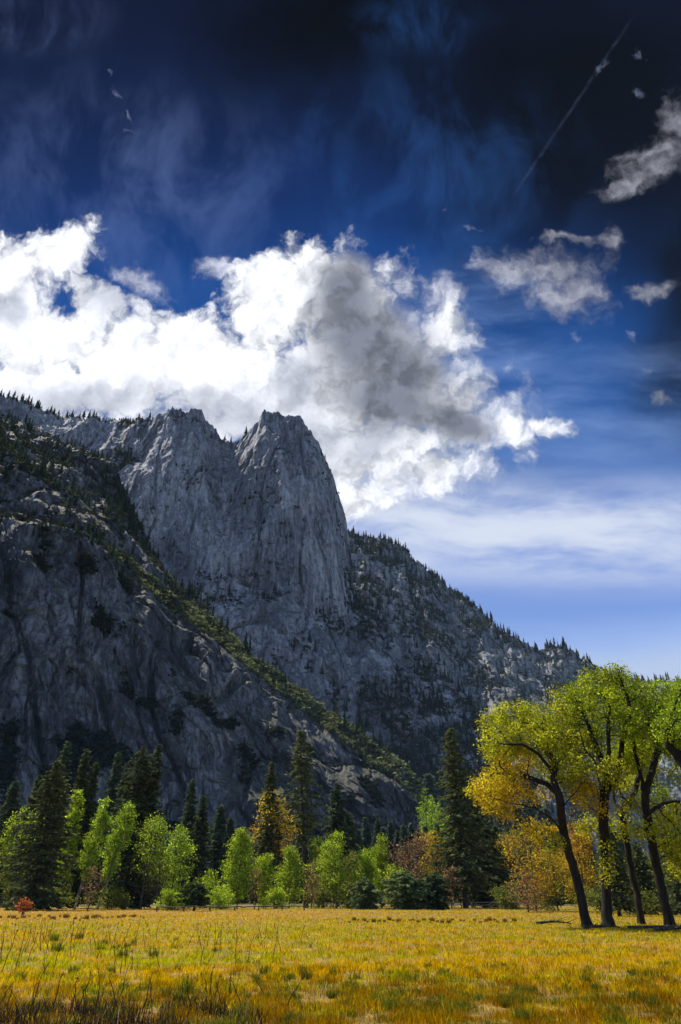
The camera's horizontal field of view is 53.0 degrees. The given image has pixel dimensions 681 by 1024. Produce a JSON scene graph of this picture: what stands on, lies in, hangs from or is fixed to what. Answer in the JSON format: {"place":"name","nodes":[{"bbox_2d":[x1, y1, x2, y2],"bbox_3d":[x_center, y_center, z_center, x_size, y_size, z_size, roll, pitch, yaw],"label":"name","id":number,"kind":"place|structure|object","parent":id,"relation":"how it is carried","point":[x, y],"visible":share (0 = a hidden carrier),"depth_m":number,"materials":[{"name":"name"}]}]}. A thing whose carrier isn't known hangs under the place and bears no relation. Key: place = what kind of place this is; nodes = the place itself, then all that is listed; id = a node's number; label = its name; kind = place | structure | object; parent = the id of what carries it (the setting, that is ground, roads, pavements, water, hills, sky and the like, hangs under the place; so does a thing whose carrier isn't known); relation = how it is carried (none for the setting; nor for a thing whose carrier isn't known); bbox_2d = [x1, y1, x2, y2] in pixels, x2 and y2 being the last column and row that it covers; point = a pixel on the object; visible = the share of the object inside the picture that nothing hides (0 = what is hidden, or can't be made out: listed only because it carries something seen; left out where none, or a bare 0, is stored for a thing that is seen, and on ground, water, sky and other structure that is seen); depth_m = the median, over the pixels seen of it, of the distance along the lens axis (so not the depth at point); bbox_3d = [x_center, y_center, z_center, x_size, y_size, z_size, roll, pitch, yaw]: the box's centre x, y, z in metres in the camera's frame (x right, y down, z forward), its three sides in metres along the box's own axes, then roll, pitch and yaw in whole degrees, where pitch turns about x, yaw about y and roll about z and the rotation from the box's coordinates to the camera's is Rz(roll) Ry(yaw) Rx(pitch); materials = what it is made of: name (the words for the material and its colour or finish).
{"place":"outdoors","nodes":[
{"label":"outdoors","id":0,"kind":"place"},
{"bbox_2d":[0,413,433,863],"bbox_3d":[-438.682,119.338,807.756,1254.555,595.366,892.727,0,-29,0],"label":"mountain","id":1,"kind":"structure","parent":0,"point":[42,694],"depth_m":539.65,"materials":[{"name":"stone"}]},
{"bbox_2d":[0,395,521,810],"bbox_3d":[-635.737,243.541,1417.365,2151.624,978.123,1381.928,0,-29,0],"label":"mountain","id":2,"kind":"structure","parent":0,"point":[208,518],"depth_m":1226.03,"materials":[{"name":"stone"}]},
{"bbox_2d":[0,412,676,853],"bbox_3d":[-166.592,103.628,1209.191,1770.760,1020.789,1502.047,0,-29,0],"label":"mountain scrub","id":3,"kind":"object","parent":2,"relation":"on","point":[98,744],"visible":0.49,"depth_m":668.41,"materials":[{"name":"green plant"}]},
{"bbox_2d":[0,902,680,1023],"bbox_3d":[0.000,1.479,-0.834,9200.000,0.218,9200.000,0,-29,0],"label":"ground","id":4,"kind":"structure","parent":0,"point":[325,998],"depth_m":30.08,"materials":[{"name":"yellow plant"}]},
{"bbox_2d":[0,780,24,906],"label":"conifer","id":5,"kind":"object","parent":4,"relation":"on","point":[13,793],"visible":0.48,"depth_m":137.69,"materials":[{"name":"green plant"}]},
{"bbox_2d":[0,806,44,908],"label":"broadleaf tree","id":6,"kind":"object","parent":4,"relation":"on","point":[9,896],"visible":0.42,"depth_m":115.07,"materials":[{"name":"green plant"}]},
{"bbox_2d":[12,897,34,914],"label":"bush","id":7,"kind":"object","parent":4,"relation":"on","point":[22,906],"visible":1,"depth_m":73.82,"materials":[{"name":"red plant"}]},
{"bbox_2d":[4,774,43,900],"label":"conifer","id":8,"kind":"object","parent":4,"relation":"on","point":[30,800],"visible":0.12,"depth_m":162.13,"materials":[{"name":"green plant"}]},
{"bbox_2d":[0,760,80,910],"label":"conifer","id":9,"kind":"object","parent":4,"relation":"on","point":[46,867],"visible":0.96,"depth_m":104.75,"materials":[{"name":"green plant"}]},
{"bbox_2d":[29,741,72,889],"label":"conifer","id":10,"kind":"object","parent":4,"relation":"on","point":[64,758],"visible":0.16,"depth_m":177.02,"materials":[{"name":"green plant"}]},
{"bbox_2d":[39,886,75,908],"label":"bush","id":11,"kind":"object","parent":4,"relation":"on","point":[58,890],"visible":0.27,"depth_m":108.72,"materials":[{"name":"green plant"}]},
{"bbox_2d":[53,789,85,903],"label":"broadleaf tree","id":12,"kind":"object","parent":4,"relation":"on","point":[72,816],"visible":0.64,"depth_m":123.97,"materials":[{"name":"green plant"}]},
{"bbox_2d":[51,748,92,907],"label":"conifer","id":13,"kind":"object","parent":4,"relation":"on","point":[84,775],"visible":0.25,"depth_m":132.53,"materials":[{"name":"green plant"}]},
{"bbox_2d":[63,762,100,907],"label":"conifer","id":14,"kind":"object","parent":4,"relation":"on","point":[90,807],"visible":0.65,"depth_m":127.04,"materials":[{"name":"green plant"}]},
{"bbox_2d":[78,866,105,909],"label":"broadleaf tree","id":15,"kind":"object","parent":4,"relation":"on","point":[90,886],"visible":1,"depth_m":103.48,"materials":[{"name":"brown plant"}]},
{"bbox_2d":[73,796,113,909],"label":"broadleaf tree","id":16,"kind":"object","parent":4,"relation":"on","point":[101,825],"visible":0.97,"depth_m":110.80,"materials":[{"name":"green plant"}]},
{"bbox_2d":[83,752,123,904],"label":"conifer","id":17,"kind":"object","parent":4,"relation":"on","point":[115,778],"visible":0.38,"depth_m":177.44,"materials":[{"name":"green plant"}]},
{"bbox_2d":[77,882,134,909],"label":"bush","id":18,"kind":"object","parent":4,"relation":"on","point":[114,892],"visible":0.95,"depth_m":108.37,"materials":[{"name":"green plant"}]},
{"bbox_2d":[94,763,129,904],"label":"conifer","id":19,"kind":"object","parent":4,"relation":"on","point":[127,765],"visible":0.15,"depth_m":169.08,"materials":[{"name":"green plant"}]},
{"bbox_2d":[95,801,138,909],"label":"broadleaf tree","id":20,"kind":"object","parent":4,"relation":"on","point":[125,828],"visible":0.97,"depth_m":113.32,"materials":[{"name":"green plant"}]},
{"bbox_2d":[103,745,160,908],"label":"conifer","id":21,"kind":"object","parent":4,"relation":"on","point":[139,778],"visible":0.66,"depth_m":121.27,"materials":[{"name":"green plant"}]},
{"bbox_2d":[119,745,163,908],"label":"conifer","id":22,"kind":"object","parent":4,"relation":"on","point":[147,899],"visible":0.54,"depth_m":122.48,"materials":[{"name":"green plant"}]},
{"bbox_2d":[0,989,299,1023],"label":"dead reeds","id":23,"kind":"object","parent":4,"relation":"on","point":[83,1011],"visible":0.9,"depth_m":10.57,"materials":[{"name":"brown plant"}]},
{"bbox_2d":[125,810,174,909],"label":"broadleaf tree","id":24,"kind":"object","parent":4,"relation":"on","point":[154,829],"visible":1,"depth_m":109.15,"materials":[{"name":"green plant"}]},
{"bbox_2d":[145,824,165,902],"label":"wood conifer","id":25,"kind":"object","parent":4,"relation":"on","point":[163,838],"visible":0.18,"depth_m":230.40,"materials":[{"name":"green plant"}]},
{"bbox_2d":[142,859,171,903],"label":"broadleaf tree","id":26,"kind":"object","parent":4,"relation":"on","point":[159,887],"visible":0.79,"depth_m":112.72,"materials":[{"name":"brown plant"}]},
{"bbox_2d":[154,889,185,910],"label":"bush","id":27,"kind":"object","parent":4,"relation":"on","point":[167,893],"visible":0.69,"depth_m":99.97,"materials":[{"name":"green plant"}]},
{"bbox_2d":[152,824,199,903],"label":"broadleaf tree","id":28,"kind":"object","parent":4,"relation":"on","point":[172,861],"visible":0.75,"depth_m":121.60,"materials":[{"name":"green plant"}]},
{"bbox_2d":[163,779,198,903],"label":"conifer","id":29,"kind":"object","parent":4,"relation":"on","point":[189,819],"visible":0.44,"depth_m":165.10,"materials":[{"name":"green plant"}]},
{"bbox_2d":[174,881,213,910],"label":"bush","id":30,"kind":"object","parent":4,"relation":"on","point":[196,893],"visible":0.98,"depth_m":95.65,"materials":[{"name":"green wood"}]},
{"bbox_2d":[180,795,212,890],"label":"conifer","id":31,"kind":"object","parent":4,"relation":"on","point":[199,832],"visible":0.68,"depth_m":158.74,"materials":[{"name":"green plant"}]},
{"bbox_2d":[187,868,223,907],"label":"broadleaf tree","id":32,"kind":"object","parent":4,"relation":"on","point":[205,880],"visible":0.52,"depth_m":119.26,"materials":[{"name":"green plant"}]},
{"bbox_2d":[201,804,233,902],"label":"conifer","id":33,"kind":"object","parent":4,"relation":"on","point":[216,844],"visible":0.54,"depth_m":189.78,"materials":[{"name":"green plant"}]},
{"bbox_2d":[206,886,237,908],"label":"bush","id":34,"kind":"object","parent":4,"relation":"on","point":[218,898],"visible":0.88,"depth_m":107.66,"materials":[{"name":"green plant"}]},
{"bbox_2d":[156,905,304,911],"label":"rail fence","id":35,"kind":"object","parent":4,"relation":"on","point":[157,907],"visible":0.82,"depth_m":93.46,"materials":[{"name":"brown wood"}]},
{"bbox_2d":[224,817,238,903],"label":"conifer","id":36,"kind":"object","parent":4,"relation":"on","point":[230,830],"visible":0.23,"depth_m":196.73,"materials":[{"name":"green plant"}]},
{"bbox_2d":[214,826,263,908],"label":"broadleaf tree","id":37,"kind":"object","parent":4,"relation":"on","point":[244,845],"visible":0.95,"depth_m":115.71,"materials":[{"name":"green plant"}]},
{"bbox_2d":[244,868,266,908],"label":"broadleaf tree","id":38,"kind":"object","parent":4,"relation":"on","point":[256,886],"visible":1,"depth_m":111.36,"materials":[{"name":"brown plant"}]},
{"bbox_2d":[250,852,281,908],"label":"broadleaf tree","id":39,"kind":"object","parent":4,"relation":"on","point":[265,870],"visible":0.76,"depth_m":122.39,"materials":[{"name":"green plant"}]},
{"bbox_2d":[251,762,284,905],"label":"conifer","id":40,"kind":"object","parent":4,"relation":"on","point":[270,837],"visible":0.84,"depth_m":158.13,"materials":[{"name":"green plant"}]},
{"bbox_2d":[258,885,290,908],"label":"bush","id":41,"kind":"object","parent":4,"relation":"on","point":[276,898],"visible":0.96,"depth_m":114.59,"materials":[{"name":"green plant"}]},
{"bbox_2d":[246,789,305,904],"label":"broadleaf tree","id":42,"kind":"object","parent":4,"relation":"on","point":[283,825],"visible":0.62,"depth_m":159.79,"materials":[{"name":"plant"}]},
{"bbox_2d":[274,843,308,907],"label":"broadleaf tree","id":43,"kind":"object","parent":4,"relation":"on","point":[286,874],"visible":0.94,"depth_m":125.13,"materials":[{"name":"green plant"}]},
{"bbox_2d":[288,838,308,902],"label":"wood conifer","id":44,"kind":"object","parent":4,"relation":"on","point":[300,856],"visible":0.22,"depth_m":223.88,"materials":[{"name":"green plant"}]},
{"bbox_2d":[277,730,331,907],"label":"conifer","id":45,"kind":"object","parent":4,"relation":"on","point":[302,801],"visible":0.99,"depth_m":138.65,"materials":[{"name":"green plant"}]},
{"bbox_2d":[303,860,322,907],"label":"broadleaf tree","id":46,"kind":"object","parent":4,"relation":"on","point":[313,878],"visible":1,"depth_m":115.80,"materials":[{"name":"green plant"}]},
{"bbox_2d":[300,836,337,902],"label":"broadleaf tree","id":47,"kind":"object","parent":4,"relation":"on","point":[314,851],"visible":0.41,"depth_m":129.96,"materials":[{"name":"green plant"}]},
{"bbox_2d":[302,881,337,907],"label":"bush","id":48,"kind":"object","parent":4,"relation":"on","point":[324,898],"visible":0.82,"depth_m":117.57,"materials":[{"name":"green plant"}]},
{"bbox_2d":[312,782,358,906],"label":"conifer","id":49,"kind":"object","parent":4,"relation":"on","point":[338,823],"visible":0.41,"depth_m":149.74,"materials":[{"name":"green plant"}]},
{"bbox_2d":[308,828,364,907],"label":"broadleaf tree","id":50,"kind":"object","parent":4,"relation":"on","point":[335,853],"visible":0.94,"depth_m":122.10,"materials":[{"name":"green plant"}]},
{"bbox_2d":[335,879,359,908],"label":"bush","id":51,"kind":"object","parent":4,"relation":"on","point":[345,901],"visible":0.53,"depth_m":116.54,"materials":[{"name":"green plant"}]},
{"bbox_2d":[338,813,361,903],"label":"conifer","id":52,"kind":"object","parent":4,"relation":"on","point":[347,820],"visible":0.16,"depth_m":155.58,"materials":[{"name":"green plant"}]},
{"bbox_2d":[338,848,363,886],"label":"broadleaf tree","id":53,"kind":"object","parent":4,"relation":"on","point":[349,859],"visible":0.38,"depth_m":133.34,"materials":[{"name":"green plant"}]},
{"bbox_2d":[348,876,382,909],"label":"young conifer","id":54,"kind":"object","parent":4,"relation":"on","point":[365,889],"visible":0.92,"depth_m":110.79,"materials":[{"name":"green plant"}]},
{"bbox_2d":[351,846,381,900],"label":"broadleaf tree","id":55,"kind":"object","parent":4,"relation":"on","point":[368,869],"visible":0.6,"depth_m":125.76,"materials":[{"name":"green plant"}]},
{"bbox_2d":[360,817,372,859],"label":"wood conifer","id":56,"kind":"object","parent":4,"relation":"on","point":[366,835],"visible":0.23,"depth_m":306.40,"materials":[{"name":"green plant"}]},
{"bbox_2d":[371,818,380,868],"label":"wood conifer","id":57,"kind":"object","parent":4,"relation":"on","point":[377,827],"visible":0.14,"depth_m":294.41,"materials":[{"name":"green plant"}]},
{"bbox_2d":[368,833,390,907],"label":"broadleaf tree","id":58,"kind":"object","parent":4,"relation":"on","point":[377,854],"visible":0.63,"depth_m":129.30,"materials":[{"name":"green plant"}]},
{"bbox_2d":[376,827,392,901],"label":"wood conifer","id":59,"kind":"object","parent":4,"relation":"on","point":[383,830],"visible":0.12,"depth_m":264.77,"materials":[{"name":"green plant"}]},
{"bbox_2d":[386,821,395,866],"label":"wood conifer","id":60,"kind":"object","parent":4,"relation":"on","point":[391,831],"visible":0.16,"depth_m":299.10,"materials":[{"name":"green plant"}]},
{"bbox_2d":[383,862,402,907],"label":"bush","id":61,"kind":"object","parent":4,"relation":"on","point":[390,869],"visible":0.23,"depth_m":117.47,"materials":[{"name":"green plant"}]},
{"bbox_2d":[376,869,427,909],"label":"young conifer","id":62,"kind":"object","parent":4,"relation":"on","point":[404,893],"visible":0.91,"depth_m":106.95,"materials":[{"name":"green plant"}]},
{"bbox_2d":[396,824,414,871],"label":"wood conifer","id":63,"kind":"object","parent":4,"relation":"on","point":[403,833],"visible":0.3,"depth_m":285.14,"materials":[{"name":"green plant"}]},
{"bbox_2d":[379,825,445,903],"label":"broadleaf tree","id":64,"kind":"object","parent":4,"relation":"on","point":[415,845],"visible":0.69,"depth_m":125.81,"materials":[{"name":"brown plant"}]},
{"bbox_2d":[412,829,426,877],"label":"wood conifer","id":65,"kind":"object","parent":4,"relation":"on","point":[417,850],"visible":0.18,"depth_m":259.36,"materials":[{"name":"green plant"}]},
{"bbox_2d":[415,787,433,839],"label":"slope tree","id":66,"kind":"object","parent":4,"relation":"on","point":[425,813],"visible":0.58,"depth_m":438.25,"materials":[{"name":"green plant"}]},
{"bbox_2d":[421,773,442,813],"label":"wood conifer","id":67,"kind":"object","parent":4,"relation":"on","point":[429,781],"visible":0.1,"depth_m":668.65,"materials":[{"name":"green plant"}]},
{"bbox_2d":[422,794,441,838],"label":"slope tree","id":68,"kind":"object","parent":4,"relation":"on","point":[432,803],"visible":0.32,"depth_m":444.00,"materials":[{"name":"green plant"}]},
{"bbox_2d":[419,873,452,909],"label":"young conifer","id":69,"kind":"object","parent":4,"relation":"on","point":[436,894],"visible":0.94,"depth_m":105.09,"materials":[{"name":"green plant"}]},
{"bbox_2d":[417,828,456,904],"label":"broadleaf tree","id":70,"kind":"object","parent":4,"relation":"on","point":[430,850],"visible":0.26,"depth_m":132.67,"materials":[{"name":"brown plant"}]},
{"bbox_2d":[440,865,467,908],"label":"broadleaf tree","id":71,"kind":"object","parent":4,"relation":"on","point":[449,878],"visible":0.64,"depth_m":114.77,"materials":[{"name":"brown plant"}]},
{"bbox_2d":[422,727,502,907],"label":"conifer","id":72,"kind":"object","parent":4,"relation":"on","point":[472,870],"visible":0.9,"depth_m":122.86,"materials":[{"name":"green plant"}]},
{"bbox_2d":[459,796,513,907],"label":"conifer","id":73,"kind":"object","parent":4,"relation":"on","point":[492,868],"visible":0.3,"depth_m":126.33,"materials":[{"name":"green plant"}]},
{"bbox_2d":[479,825,525,906],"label":"conifer","id":74,"kind":"object","parent":4,"relation":"on","point":[494,828],"visible":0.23,"depth_m":135.71,"materials":[{"name":"plant"}]},
{"bbox_2d":[485,881,522,908],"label":"bush","id":75,"kind":"object","parent":4,"relation":"on","point":[501,894],"visible":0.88,"depth_m":108.41,"materials":[{"name":"green plant"}]},
{"bbox_2d":[513,807,523,871],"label":"conifer","id":76,"kind":"object","parent":4,"relation":"on","point":[518,817],"visible":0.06,"depth_m":221.37,"materials":[{"name":"green plant"}]},
{"bbox_2d":[496,872,547,912],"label":"bush","id":77,"kind":"object","parent":4,"relation":"on","point":[527,896],"visible":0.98,"depth_m":89.46,"materials":[{"name":"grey plant"}]},
{"bbox_2d":[514,826,529,902],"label":"wood conifer","id":78,"kind":"object","parent":4,"relation":"on","point":[523,855],"visible":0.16,"depth_m":195.13,"materials":[{"name":"plant"}]},
{"bbox_2d":[520,794,535,828],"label":"wood conifer","id":79,"kind":"object","parent":4,"relation":"on","point":[531,814],"visible":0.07,"depth_m":637.74,"materials":[{"name":"green plant"}]},
{"bbox_2d":[459,697,598,926],"bbox_3d":[13.443,20.529,48.133,9.672,15.377,7.448,0,-29,0],"label":"oak tree","id":80,"kind":"object","parent":4,"relation":"on","point":[553,766],"visible":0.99,"depth_m":48.07,"materials":[{"name":"yellow plant"}]},
{"bbox_2d":[495,815,564,911],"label":"broadleaf tree","id":81,"kind":"object","parent":4,"relation":"on","point":[518,852],"visible":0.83,"depth_m":96.23,"materials":[{"name":"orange plant"}]},
{"bbox_2d":[519,772,542,819],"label":"wood conifer","id":82,"kind":"object","parent":4,"relation":"on","point":[539,805],"visible":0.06,"depth_m":670.10,"materials":[{"name":"plant"}]},
{"bbox_2d":[521,846,579,910],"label":"broadleaf tree","id":83,"kind":"object","parent":4,"relation":"on","point":[555,885],"visible":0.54,"depth_m":99.31,"materials":[{"name":"orange plant"}]},
{"bbox_2d":[542,834,568,905],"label":"wood conifer","id":84,"kind":"object","parent":4,"relation":"on","point":[563,894],"visible":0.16,"depth_m":161.36,"materials":[{"name":"plant"}]},
{"bbox_2d":[550,821,600,910],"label":"broadleaf tree","id":85,"kind":"object","parent":4,"relation":"on","point":[579,841],"visible":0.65,"depth_m":91.49,"materials":[{"name":"orange plant"}]},
{"bbox_2d":[578,829,599,901],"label":"wood conifer","id":86,"kind":"object","parent":4,"relation":"on","point":[591,859],"visible":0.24,"depth_m":197.46,"materials":[{"name":"plant"}]},
{"bbox_2d":[562,883,621,912],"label":"bush","id":87,"kind":"object","parent":4,"relation":"on","point":[596,904],"visible":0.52,"depth_m":82.97,"materials":[{"name":"green plant"}]},
{"bbox_2d":[544,660,657,925],"bbox_3d":[19.698,19.648,49.225,8.527,18.045,8.979,0,-29,0],"label":"oak tree","id":88,"kind":"object","parent":4,"relation":"on","point":[591,732],"visible":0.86,"depth_m":49.55,"materials":[{"name":"green plant"}]},
{"bbox_2d":[594,815,646,915],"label":"conifer","id":89,"kind":"object","parent":4,"relation":"on","point":[619,900],"visible":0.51,"depth_m":70.83,"materials":[{"name":"green plant"}]},
{"bbox_2d":[602,727,663,924],"bbox_3d":[23.184,23.501,52.189,4.987,14.100,6.840,-8,-30,14],"label":"oak tree","id":90,"kind":"object","parent":4,"relation":"on","point":[634,884],"visible":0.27,"depth_m":51.13,"materials":[{"name":"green plant"}]},
{"bbox_2d":[624,845,661,914],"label":"conifer","id":91,"kind":"object","parent":4,"relation":"on","point":[642,868],"visible":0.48,"depth_m":78.72,"materials":[{"name":"green plant"}]},
{"bbox_2d":[613,885,679,914],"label":"bush","id":92,"kind":"object","parent":4,"relation":"on","point":[648,905],"visible":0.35,"depth_m":73.66,"materials":[{"name":"green plant"}]},
{"bbox_2d":[613,672,680,925],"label":"oak tree","id":93,"kind":"object","parent":4,"relation":"on","point":[650,830],"visible":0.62,"depth_m":48.19,"materials":[{"name":"green plant"}]},
{"bbox_2d":[617,849,680,911],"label":"broadleaf tree","id":94,"kind":"object","parent":4,"relation":"on","point":[649,865],"visible":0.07,"depth_m":84.75,"materials":[{"name":"grey plant"}]},
{"bbox_2d":[640,991,662,1007],"bbox_3d":[5.360,8.388,11.764,0.432,0.266,0.402,-9,-31,15],"label":"grass tussock","id":95,"kind":"object","parent":4,"relation":"on","point":[647,1000],"depth_m":11.74,"materials":[{"name":"green plant"}]},
{"bbox_2d":[645,682,680,791],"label":"oak tree","id":96,"kind":"object","parent":4,"relation":"on","point":[671,746],"visible":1,"depth_m":45.03,"materials":[{"name":"green plant"}]},
{"bbox_2d":[653,833,680,914],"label":"conifer","id":97,"kind":"object","parent":4,"relation":"on","point":[673,888],"visible":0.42,"depth_m":73.84,"materials":[{"name":"green plant"}]},
{"bbox_2d":[0,0,680,680],"label":"sky","id":98,"kind":"structure","parent":0,"point":[442,238],"materials":[{"name":"blue"}]},
{"bbox_2d":[349,533,675,873],"bbox_3d":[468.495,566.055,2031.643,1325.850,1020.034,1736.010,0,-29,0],"label":"mountain","id":99,"kind":"structure","parent":0,"point":[484,650],"depth_m":1689.01,"materials":[{"name":"stone"}]},
{"bbox_2d":[0,409,680,855],"bbox_3d":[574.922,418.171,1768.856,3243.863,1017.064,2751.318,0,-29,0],"label":"mountain forest","id":100,"kind":"object","parent":99,"relation":"on","point":[22,457],"visible":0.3,"depth_m":998.86,"materials":[{"name":"green plant"}]},
{"bbox_2d":[604,675,680,823],"bbox_3d":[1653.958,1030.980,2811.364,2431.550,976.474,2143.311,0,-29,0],"label":"mountain","id":101,"kind":"structure","parent":0,"point":[674,788],"depth_m":2402.26,"materials":[{"name":"stone"}]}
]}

